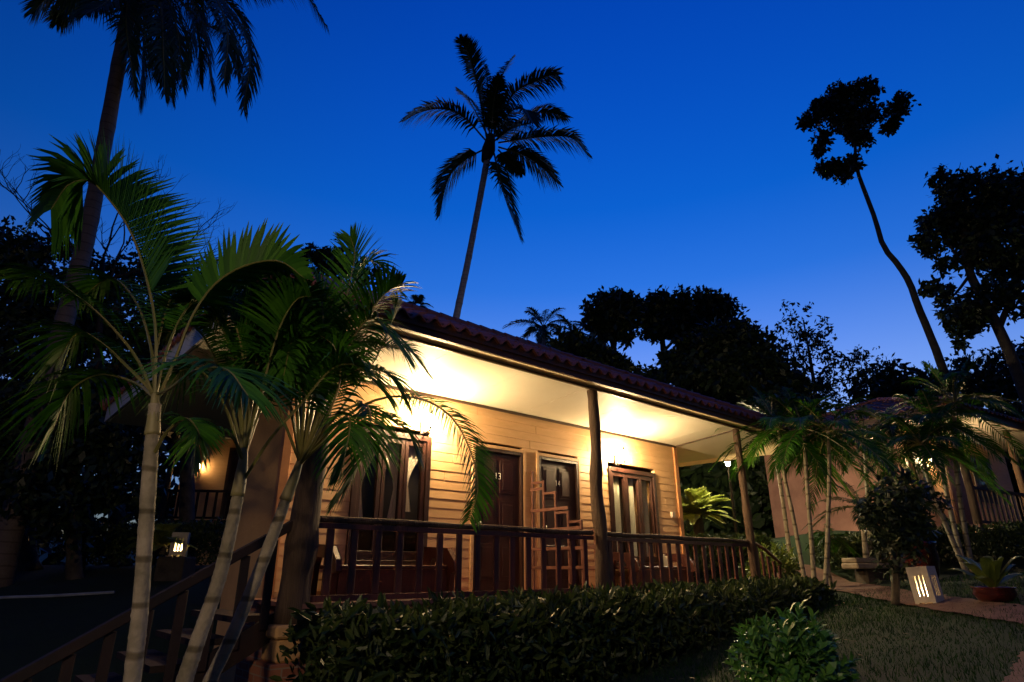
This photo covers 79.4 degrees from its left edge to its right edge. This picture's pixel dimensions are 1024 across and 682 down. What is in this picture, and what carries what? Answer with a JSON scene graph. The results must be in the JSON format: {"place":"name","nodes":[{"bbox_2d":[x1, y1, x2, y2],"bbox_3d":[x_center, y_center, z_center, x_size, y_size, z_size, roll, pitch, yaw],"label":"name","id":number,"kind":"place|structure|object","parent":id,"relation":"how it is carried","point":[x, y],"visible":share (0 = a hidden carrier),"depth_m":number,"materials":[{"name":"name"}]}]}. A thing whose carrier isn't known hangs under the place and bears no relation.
{"place":"outdoors","nodes":[
{"label":"outdoors","id":0,"kind":"place"},
{"bbox_2d":[0,530,1023,681],"bbox_3d":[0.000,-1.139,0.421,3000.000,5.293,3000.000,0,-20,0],"label":"ground","id":1,"kind":"structure","parent":0,"point":[32,629],"depth_m":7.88,"materials":[{"name":"green plant"}]},
{"bbox_2d":[0,215,107,570],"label":"shade tree","id":2,"kind":"object","parent":1,"relation":"on","point":[17,313],"visible":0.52,"depth_m":13.80,"materials":[{"name":"green plant"}]},
{"bbox_2d":[0,591,114,598],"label":"kerb","id":3,"kind":"structure","parent":1,"relation":"on","point":[60,595],"depth_m":9.85,"materials":[{"name":"grey concrete"}]},
{"bbox_2d":[0,329,171,579],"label":"shade tree","id":4,"kind":"object","parent":1,"relation":"on","point":[92,452],"visible":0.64,"depth_m":11.35,"materials":[{"name":"green plant"}]},
{"bbox_2d":[32,239,183,566],"bbox_3d":[-9.384,1.195,14.696,4.903,8.169,3.507,-7,-21,18],"label":"shade tree","id":5,"kind":"object","parent":1,"relation":"on","point":[120,368],"visible":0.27,"depth_m":14.58,"materials":[{"name":"green plant"}]},
{"bbox_2d":[0,141,235,569],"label":"bare tree","id":6,"kind":"object","parent":1,"relation":"on","point":[99,324],"visible":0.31,"depth_m":14.52,"materials":[{"name":"grey plant"}]},
{"bbox_2d":[49,515,225,568],"bbox_3d":[-7.393,4.106,12.579,3.351,1.088,1.081,0,-20,0],"label":"hedge","id":7,"kind":"object","parent":1,"relation":"on","point":[203,532],"visible":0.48,"depth_m":12.35,"materials":[{"name":"green plant"}]},
{"bbox_2d":[0,129,313,681],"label":"areca palm","id":8,"kind":"object","parent":1,"relation":"on","point":[60,194],"visible":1,"depth_m":4.06,"materials":[{"name":"green plant"}]},
{"bbox_2d":[117,522,197,554],"bbox_3d":[-6.450,3.628,11.264,1.242,0.643,1.180,0,-20,0],"label":"cycad","id":9,"kind":"object","parent":1,"relation":"on","point":[162,538],"visible":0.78,"depth_m":11.21,"materials":[{"name":"green plant"}]},
{"bbox_2d":[0,0,329,586],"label":"coconut palm","id":10,"kind":"object","parent":1,"relation":"on","point":[158,63],"visible":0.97,"depth_m":12.96,"materials":[{"name":"plant"}]},
{"bbox_2d":[127,311,202,556],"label":"shade tree","id":11,"kind":"object","parent":1,"relation":"on","point":[187,495],"visible":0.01,"depth_m":14.60,"materials":[{"name":"green plant"}]},
{"bbox_2d":[153,557,196,580],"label":"stone block","id":12,"kind":"structure","parent":1,"relation":"on","point":[173,568],"depth_m":11.05,"materials":[{"name":"green stone"}]},
{"bbox_2d":[168,532,190,556],"bbox_3d":[-6.141,3.761,11.403,0.270,0.421,0.270,7,-21,-19],"label":"garden lantern","id":13,"kind":"object","parent":12,"relation":"on","point":[177,549],"visible":0.94,"depth_m":11.30,"materials":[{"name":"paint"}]},
{"bbox_2d":[151,429,238,564],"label":"neighbour cottage","id":14,"kind":"structure","parent":1,"relation":"on","point":[213,485],"depth_m":19.15,"materials":[{"name":"paint"}]},
{"bbox_2d":[219,447,238,516],"bbox_3d":[-8.690,4.428,19.373,0.620,2.150,0.049,3,-20,-8],"label":"window","id":15,"kind":"structure","parent":14,"relation":"in","point":[233,458],"depth_m":19.39,"materials":[{"name":"brown wood"}]},
{"bbox_2d":[116,252,404,681],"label":"areca palm","id":16,"kind":"object","parent":1,"relation":"on","point":[256,315],"visible":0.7,"depth_m":3.96,"materials":[{"name":"green plant"}]},
{"bbox_2d":[299,239,386,291],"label":"shade tree","id":17,"kind":"object","parent":1,"relation":"on","point":[315,256],"visible":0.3,"depth_m":20.95,"materials":[{"name":"green plant"}]},
{"bbox_2d":[196,221,498,681],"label":"areca palm","id":18,"kind":"object","parent":1,"relation":"on","point":[321,336],"visible":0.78,"depth_m":4.11,"materials":[{"name":"green plant"}]},
{"bbox_2d":[0,272,800,681],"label":"cottage","id":19,"kind":"structure","parent":1,"relation":"on","point":[558,428],"depth_m":8.58,"materials":[{"name":"paint"}]},
{"bbox_2d":[358,441,377,517],"bbox_3d":[-1.883,1.794,7.948,0.360,1.050,0.027,17,-26,-38],"label":"curtain","id":20,"kind":"object","parent":19,"relation":"hanging from","point":[360,504],"visible":0.09,"depth_m":7.93,"materials":[{"name":"white fabric"}]},
{"bbox_2d":[310,544,455,595],"bbox_3d":[-1.485,2.707,7.290,1.630,0.572,0.703,17,-26,-38],"label":"bench","id":21,"kind":"object","parent":19,"relation":"on","point":[363,578],"visible":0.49,"depth_m":7.03,"materials":[{"name":"brown wood"}]},
{"bbox_2d":[344,427,431,564],"bbox_3d":[-1.588,2.035,8.051,1.160,1.710,0.095,17,-26,-38],"label":"window","id":22,"kind":"structure","parent":19,"relation":"in","point":[363,557],"depth_m":8.07,"materials":[{"name":"brown wood"}]},
{"bbox_2d":[386,443,399,518],"bbox_3d":[-1.623,1.842,8.180,0.380,0.980,0.027,17,-26,-38],"label":"curtain","id":23,"kind":"object","parent":19,"relation":"hanging from","point":[394,474],"visible":0.56,"depth_m":8.23,"materials":[{"name":"white fabric"}]},
{"bbox_2d":[405,446,419,511],"bbox_3d":[-1.368,1.876,8.416,0.350,0.880,0.027,17,-26,-38],"label":"curtain","id":24,"kind":"object","parent":19,"relation":"hanging from","point":[412,460],"visible":0.31,"depth_m":8.46,"materials":[{"name":"beige fabric"}]},
{"bbox_2d":[420,410,433,433],"bbox_3d":[-1.157,1.116,8.563,0.131,0.332,0.250,17,-26,-38],"label":"wall lantern","id":25,"kind":"object","parent":19,"relation":"attached to","point":[423,427],"depth_m":8.56,"materials":[{"name":"white glass"}]},
{"bbox_2d":[469,442,525,590],"bbox_3d":[-0.198,2.589,9.131,1.060,2.060,0.126,17,-26,-38],"label":"door","id":26,"kind":"structure","parent":19,"relation":"in","point":[509,509],"depth_m":9.22,"materials":[{"name":"brown wood"}]},
{"bbox_2d":[536,452,582,588],"bbox_3d":[0.766,2.884,9.928,1.030,2.060,0.126,17,-26,-38],"label":"door","id":27,"kind":"structure","parent":19,"relation":"in","point":[561,474],"depth_m":10.01,"materials":[{"name":"brown wood"}]},
{"bbox_2d":[613,476,621,551],"bbox_3d":[1.860,3.122,10.975,0.220,1.560,0.027,17,-26,-38],"label":"curtain","id":28,"kind":"object","parent":19,"relation":"hanging from","point":[617,504],"visible":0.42,"depth_m":11.06,"materials":[{"name":"white fabric"}]},
{"bbox_2d":[614,446,626,464],"bbox_3d":[1.978,2.075,11.156,0.131,0.332,0.250,17,-26,-38],"label":"wall lantern","id":29,"kind":"object","parent":19,"relation":"attached to","point":[623,456],"depth_m":11.13,"materials":[{"name":"white glass"}]},
{"bbox_2d":[628,479,637,555],"bbox_3d":[2.168,3.216,11.230,0.220,1.560,0.027,17,-26,-38],"label":"curtain","id":30,"kind":"object","parent":19,"relation":"hanging from","point":[631,507],"visible":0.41,"depth_m":11.29,"materials":[{"name":"white fabric"}]},
{"bbox_2d":[608,466,659,570],"bbox_3d":[2.226,3.226,11.171,1.500,1.760,0.130,17,-26,-38],"label":"window","id":31,"kind":"structure","parent":19,"relation":"in","point":[625,474],"depth_m":11.26,"materials":[{"name":"brown wood"}]},
{"bbox_2d":[641,480,649,556],"bbox_3d":[2.475,3.310,11.484,0.220,1.560,0.027,17,-26,-38],"label":"curtain","id":32,"kind":"object","parent":19,"relation":"hanging from","point":[645,509],"visible":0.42,"depth_m":11.56,"materials":[{"name":"white fabric"}]},
{"bbox_2d":[613,552,694,586],"bbox_3d":[2.393,3.893,10.497,1.630,0.572,0.703,17,-26,-38],"label":"bench","id":33,"kind":"object","parent":19,"relation":"on","point":[647,568],"visible":0.36,"depth_m":10.19,"materials":[{"name":"brown wood"}]},
{"bbox_2d":[408,294,433,308],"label":"coconut palm","id":34,"kind":"object","parent":1,"relation":"on","point":[419,298],"visible":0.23,"depth_m":36.96,"materials":[{"name":"plant"}]},
{"bbox_2d":[398,33,593,317],"bbox_3d":[-0.741,-3.338,27.533,9.129,27.783,5.400,0,-20,0],"label":"coconut palm","id":35,"kind":"object","parent":1,"relation":"on","point":[494,118],"visible":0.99,"depth_m":29.96,"materials":[{"name":"green plant"}]},
{"bbox_2d":[37,366,1022,564],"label":"undergrowth","id":36,"kind":"object","parent":1,"relation":"on","point":[162,458],"visible":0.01,"depth_m":26.42,"materials":[{"name":"green plant"}]},
{"bbox_2d":[502,307,572,346],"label":"coconut palm","id":37,"kind":"object","parent":1,"relation":"on","point":[542,335],"visible":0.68,"depth_m":36.46,"materials":[{"name":"green plant"}]},
{"bbox_2d":[269,573,837,681],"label":"hedge","id":38,"kind":"object","parent":1,"relation":"on","point":[499,637],"visible":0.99,"depth_m":5.56,"materials":[{"name":"green plant"}]},
{"bbox_2d":[556,314,597,343],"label":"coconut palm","id":39,"kind":"object","parent":1,"relation":"on","point":[564,318],"visible":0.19,"depth_m":38.52,"materials":[{"name":"green plant"}]},
{"bbox_2d":[547,324,672,385],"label":"tree","id":40,"kind":"object","parent":1,"relation":"on","point":[575,341],"visible":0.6,"depth_m":24.97,"materials":[{"name":"green plant"}]},
{"bbox_2d":[575,286,646,351],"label":"round tree","id":41,"kind":"object","parent":1,"relation":"on","point":[612,317],"visible":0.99,"depth_m":28.69,"materials":[{"name":"green plant"}]},
{"bbox_2d":[636,283,746,365],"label":"flat topped tree","id":42,"kind":"object","parent":1,"relation":"on","point":[666,314],"visible":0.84,"depth_m":30.90,"materials":[{"name":"green plant"}]},
{"bbox_2d":[681,486,739,535],"bbox_3d":[4.456,4.192,14.947,1.964,1.326,1.954,0,-20,0],"label":"cycad","id":43,"kind":"object","parent":1,"relation":"on","point":[696,503],"visible":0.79,"depth_m":14.71,"materials":[{"name":"green plant"}]},
{"bbox_2d":[724,460,737,534],"bbox_3d":[5.128,3.797,14.322,0.180,2.051,0.180,0,-20,0],"label":"garden lamp","id":44,"kind":"object","parent":1,"relation":"on","point":[731,494],"visible":0.77,"depth_m":14.36,"materials":[{"name":"black metal"}]},
{"bbox_2d":[685,531,778,583],"bbox_3d":[4.534,4.853,13.454,2.437,1.410,0.977,0,-20,0],"label":"hedge","id":45,"kind":"object","parent":1,"relation":"on","point":[760,539],"visible":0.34,"depth_m":13.36,"materials":[{"name":"green plant"}]},
{"bbox_2d":[646,309,826,416],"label":"domed tree","id":46,"kind":"object","parent":1,"relation":"on","point":[728,362],"visible":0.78,"depth_m":25.36,"materials":[{"name":"green plant"}]},
{"bbox_2d":[739,540,809,578],"bbox_3d":[4.993,4.395,11.818,1.235,1.097,1.100,0,-20,0],"label":"leafy shrub","id":47,"kind":"object","parent":1,"relation":"on","point":[788,563],"visible":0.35,"depth_m":11.65,"materials":[{"name":"green plant"}]},
{"bbox_2d":[721,394,842,576],"bbox_3d":[5.723,2.961,13.008,2.330,3.984,2.147,-8,-22,21],"label":"areca palm","id":48,"kind":"object","parent":1,"relation":"on","point":[785,521],"visible":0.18,"depth_m":12.96,"materials":[{"name":"green plant"}]},
{"bbox_2d":[708,385,856,576],"bbox_3d":[4.866,2.557,11.112,2.477,3.865,2.363,0,-20,0],"label":"areca palm","id":49,"kind":"object","parent":1,"relation":"on","point":[760,438],"visible":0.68,"depth_m":11.01,"materials":[{"name":"green plant"}]},
{"bbox_2d":[722,599,860,681],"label":"leafy shrub","id":50,"kind":"object","parent":1,"relation":"on","point":[795,655],"visible":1,"depth_m":4.08,"materials":[{"name":"green plant"}]},
{"bbox_2d":[616,581,1016,680],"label":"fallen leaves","id":51,"kind":"object","parent":1,"relation":"on","point":[846,639],"visible":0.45,"depth_m":6.60,"materials":[{"name":"brown plant"}]},
{"bbox_2d":[734,386,899,577],"bbox_3d":[5.244,2.469,10.636,2.389,3.738,2.421,0,-20,0],"label":"areca palm","id":52,"kind":"object","parent":1,"relation":"on","point":[801,426],"visible":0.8,"depth_m":10.67,"materials":[{"name":"green plant"}]},
{"bbox_2d":[772,299,882,411],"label":"lacy tree","id":53,"kind":"object","parent":1,"relation":"on","point":[826,384],"visible":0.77,"depth_m":29.31,"materials":[{"name":"green plant"}]},
{"bbox_2d":[763,394,900,584],"bbox_3d":[5.624,2.575,10.486,2.101,3.583,2.278,-15,-25,34],"label":"areca palm","id":54,"kind":"object","parent":1,"relation":"on","point":[849,436],"visible":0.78,"depth_m":10.66,"materials":[{"name":"green plant"}]},
{"bbox_2d":[805,523,861,589],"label":"dwarf palm","id":55,"kind":"object","parent":1,"relation":"on","point":[819,539],"visible":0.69,"depth_m":11.21,"materials":[{"name":"green plant"}]},
{"bbox_2d":[801,481,892,557],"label":"dwarf palm","id":56,"kind":"object","parent":1,"relation":"on","point":[863,499],"visible":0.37,"depth_m":11.95,"materials":[{"name":"green plant"}]},
{"bbox_2d":[678,407,1023,548],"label":"undergrowth","id":57,"kind":"object","parent":1,"relation":"on","point":[714,480],"visible":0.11,"depth_m":20.28,"materials":[{"name":"green plant"}]},
{"bbox_2d":[841,558,907,582],"bbox_3d":[7.006,4.328,11.552,1.513,0.503,0.478,3,-21,-9],"label":"stone bench","id":58,"kind":"object","parent":1,"relation":"on","point":[864,568],"visible":0.45,"depth_m":11.40,"materials":[{"name":"grey stone"}]},
{"bbox_2d":[795,74,955,395],"bbox_3d":[13.782,-2.294,22.201,4.901,18.110,1.779,0,-20,0],"label":"slender tree","id":59,"kind":"object","parent":1,"relation":"on","point":[842,113],"visible":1,"depth_m":24.30,"materials":[{"name":"green plant"}]},
{"bbox_2d":[825,404,944,557],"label":"areca palm","id":60,"kind":"object","parent":1,"relation":"on","point":[863,433],"visible":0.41,"depth_m":12.85,"materials":[{"name":"green plant"}]},
{"bbox_2d":[764,396,1023,537],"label":"neighbour cottage","id":61,"kind":"structure","parent":1,"relation":"on","point":[981,504],"depth_m":16.68,"materials":[{"name":"paint"}]},
{"bbox_2d":[912,452,929,491],"bbox_3d":[10.417,3.220,15.768,0.500,1.200,0.049,13,-24,-31],"label":"window","id":62,"kind":"structure","parent":61,"relation":"in","point":[920,475],"depth_m":15.64,"materials":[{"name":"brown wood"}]},
{"bbox_2d":[945,453,972,524],"bbox_3d":[11.991,4.019,16.558,0.950,2.050,0.055,13,-24,-31],"label":"door","id":63,"kind":"structure","parent":61,"relation":"in","point":[952,489],"depth_m":16.43,"materials":[{"name":"brown wood"}]},
{"bbox_2d":[970,455,998,503],"bbox_3d":[13.480,3.956,17.612,1.300,1.300,0.055,13,-24,-31],"label":"window","id":64,"kind":"structure","parent":61,"relation":"in","point":[976,482],"depth_m":17.48,"materials":[{"name":"brown wood"}]},
{"bbox_2d":[840,353,960,403],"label":"hill tree","id":65,"kind":"object","parent":1,"relation":"on","point":[882,383],"visible":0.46,"depth_m":26.74,"materials":[{"name":"green plant"}]},
{"bbox_2d":[853,466,955,605],"bbox_3d":[5.434,2.634,8.532,1.291,1.888,0.994,0,-20,0],"label":"croton bush","id":66,"kind":"object","parent":1,"relation":"on","point":[902,534],"visible":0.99,"depth_m":8.43,"materials":[{"name":"green plant"}]},
{"bbox_2d":[841,405,967,499],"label":"areca palm","id":67,"kind":"object","parent":1,"relation":"on","point":[892,431],"visible":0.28,"depth_m":13.16,"materials":[{"name":"green plant"}]},
{"bbox_2d":[806,519,1023,569],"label":"hedge","id":68,"kind":"object","parent":1,"relation":"on","point":[1008,532],"visible":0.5,"depth_m":12.43,"materials":[{"name":"green plant"}]},
{"bbox_2d":[903,541,939,578],"bbox_3d":[6.970,3.743,10.495,0.551,0.620,0.545,0,-20,0],"label":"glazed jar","id":69,"kind":"object","parent":1,"relation":"on","point":[933,559],"visible":0.32,"depth_m":10.30,"materials":[{"name":"ceramic"}]},
{"bbox_2d":[857,413,1013,573],"bbox_3d":[8.229,2.942,12.230,2.574,3.186,2.397,12,-23,-29],"label":"areca palm","id":70,"kind":"object","parent":1,"relation":"on","point":[944,448],"visible":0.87,"depth_m":11.98,"materials":[{"name":"green plant"}]},
{"bbox_2d":[875,389,1023,556],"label":"areca palm","id":71,"kind":"object","parent":1,"relation":"on","point":[980,440],"visible":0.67,"depth_m":12.63,"materials":[{"name":"green plant"}]},
{"bbox_2d":[879,350,1023,572],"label":"areca palm","id":72,"kind":"object","parent":1,"relation":"on","point":[992,400],"visible":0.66,"depth_m":13.16,"materials":[{"name":"green plant"}]},
{"bbox_2d":[906,154,1023,412],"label":"broad tree","id":73,"kind":"object","parent":1,"relation":"on","point":[981,228],"visible":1,"depth_m":17.73,"materials":[{"name":"green plant"}]},
{"bbox_2d":[933,335,1023,419],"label":"hill tree","id":74,"kind":"object","parent":1,"relation":"on","point":[989,377],"visible":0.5,"depth_m":24.20,"materials":[{"name":"green plant"}]},
{"bbox_2d":[970,586,1017,602],"bbox_3d":[5.721,3.004,7.307,0.449,0.170,0.444,0,-20,0],"label":"plant pot","id":75,"kind":"object","parent":1,"relation":"on","point":[993,594],"visible":0.91,"depth_m":7.16,"materials":[{"name":"red ceramic"}]},
{"bbox_2d":[948,555,1023,586],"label":"nest fern","id":76,"kind":"object","parent":75,"relation":"on","point":[986,570],"visible":0.93,"depth_m":7.33,"materials":[{"name":"green plant"}]},
{"bbox_2d":[0,0,1023,530],"label":"sky","id":77,"kind":"structure","parent":0,"point":[685,112],"materials":[{"name":"blue"}]},
{"bbox_2d":[663,554,667,565],"bbox_3d":[2.634,3.811,10.720,0.120,0.200,0.120,0,-20,0],"label":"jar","id":78,"kind":"object","parent":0,"point":[665,559],"visible":0.52,"depth_m":10.66,"materials":[{"name":"beige ceramic"}]},
{"bbox_2d":[777,564,1023,623],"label":"path","id":79,"kind":"structure","parent":0,"point":[843,584],"depth_m":7.65,"materials":[{"name":"concrete"}]},
{"bbox_2d":[905,566,943,603],"bbox_3d":[5.333,3.153,7.963,0.250,0.466,0.281,14,-24,-33],"label":"garden lantern","id":80,"kind":"object","parent":79,"relation":"on","point":[925,584],"visible":0.84,"depth_m":7.89,"materials":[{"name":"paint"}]},
{"bbox_2d":[852,472,956,525],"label":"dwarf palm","id":81,"kind":"object","parent":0,"point":[935,508],"visible":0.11,"depth_m":12.71,"materials":[{"name":"green plant"}]},
{"bbox_2d":[1002,651,1023,681],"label":"path","id":82,"kind":"structure","parent":0,"point":[1019,674],"depth_m":4.26,"materials":[{"name":"brown concrete"}]}
]}

